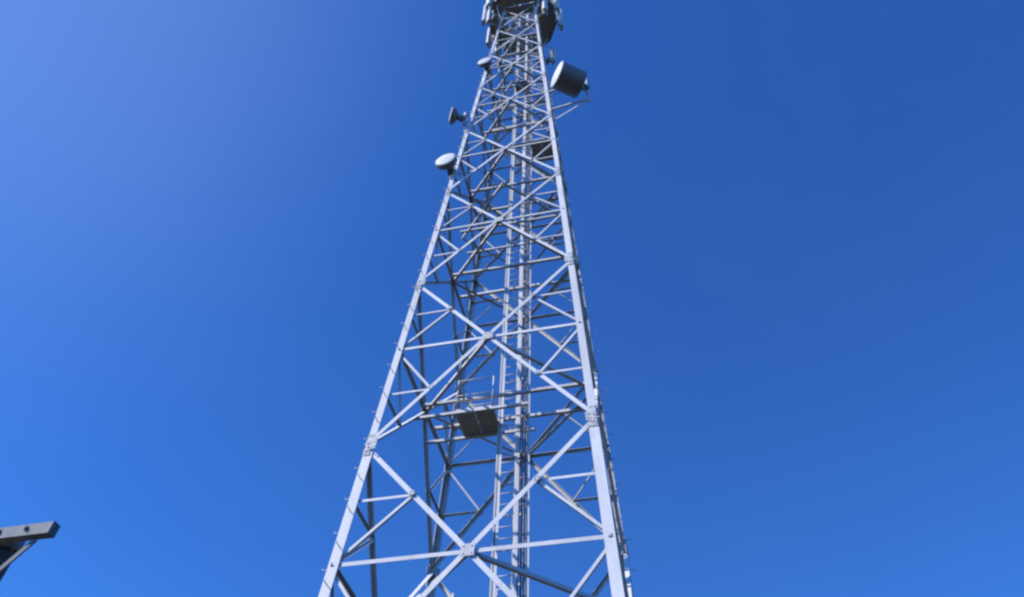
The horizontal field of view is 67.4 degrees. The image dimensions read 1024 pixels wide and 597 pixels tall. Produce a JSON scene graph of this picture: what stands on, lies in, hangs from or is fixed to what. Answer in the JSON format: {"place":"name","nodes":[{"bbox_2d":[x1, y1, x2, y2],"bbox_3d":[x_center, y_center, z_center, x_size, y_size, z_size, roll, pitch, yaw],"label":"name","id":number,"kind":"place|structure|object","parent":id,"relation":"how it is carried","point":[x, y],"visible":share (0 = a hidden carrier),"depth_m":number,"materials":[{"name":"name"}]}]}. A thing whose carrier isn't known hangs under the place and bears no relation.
{"place":"outdoors","nodes":[
{"label":"outdoors","id":0,"kind":"place"},
{"bbox_2d":[0,546,16,580],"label":"pole","id":1,"kind":"object","parent":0,"point":[6,553],"depth_m":7.35,"materials":[{"name":"grey metal"}]},
{"bbox_2d":[0,520,60,571],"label":"pole crossarm","id":2,"kind":"object","parent":1,"relation":"on","point":[16,538],"visible":0.95,"depth_m":7.32,"materials":[{"name":"grey metal"}]},
{"bbox_2d":[0,0,1023,596],"label":"sky","id":3,"kind":"structure","parent":0,"point":[798,225],"materials":[{"name":"blue"}]},
{"label":"ground","id":4,"kind":"structure","parent":0,"visible":0},
{"bbox_2d":[318,0,633,596],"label":"lattice tower","id":5,"kind":"structure","parent":4,"relation":"on","point":[614,552],"depth_m":19.99,"materials":[{"name":"grey metal"}]},
{"bbox_2d":[322,3,636,585],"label":"gusset plates","id":6,"kind":"object","parent":5,"relation":"attached to","point":[468,548],"visible":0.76,"depth_m":19.15,"materials":[{"name":"grey metal"}]},
{"bbox_2d":[449,27,559,596],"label":"feeder cables","id":7,"kind":"object","parent":5,"relation":"attached to","point":[525,238],"visible":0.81,"depth_m":20.36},
{"bbox_2d":[458,0,555,435],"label":"decks","id":8,"kind":"object","parent":5,"relation":"attached to","point":[471,425],"visible":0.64,"depth_m":41.49,"materials":[{"name":"black metal"}]},
{"bbox_2d":[489,4,532,596],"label":"ladder","id":9,"kind":"object","parent":5,"relation":"attached to","point":[513,575],"visible":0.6,"depth_m":20.52,"materials":[{"name":"metal"}]},
{"bbox_2d":[436,57,589,176],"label":"dish antenna housings","id":10,"kind":"object","parent":5,"relation":"attached to","point":[455,116],"visible":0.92,"depth_m":29.27,"materials":[{"name":"grey metal"}]},
{"bbox_2d":[435,57,563,165],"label":"dish radomes","id":11,"kind":"object","parent":10,"relation":"attached to","point":[446,158],"visible":0.99,"depth_m":28.83,"materials":[{"name":"white plastic"}]},
{"bbox_2d":[553,62,586,97],"bbox_3d":[2.257,-8.328,29.390,1.150,1.085,1.085,20,-54,-14],"label":"antenna shroud","id":12,"kind":"object","parent":10,"relation":"on","point":[571,82],"visible":0.94,"depth_m":28.95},
{"bbox_2d":[449,0,589,596],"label":"platform railings","id":13,"kind":"object","parent":5,"relation":"attached to","point":[492,402],"visible":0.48,"depth_m":28.78,"materials":[{"name":"metal"}]},
{"bbox_2d":[485,4,559,65],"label":"antenna mounting brackets","id":14,"kind":"object","parent":5,"relation":"attached to","point":[545,14],"visible":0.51,"depth_m":40.61,"materials":[{"name":"grey metal"}]},
{"bbox_2d":[482,0,562,74],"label":"panel antennas","id":15,"kind":"object","parent":14,"relation":"attached to","point":[545,9],"visible":0.66,"depth_m":41.12,"materials":[{"name":"white plastic"}]}
]}

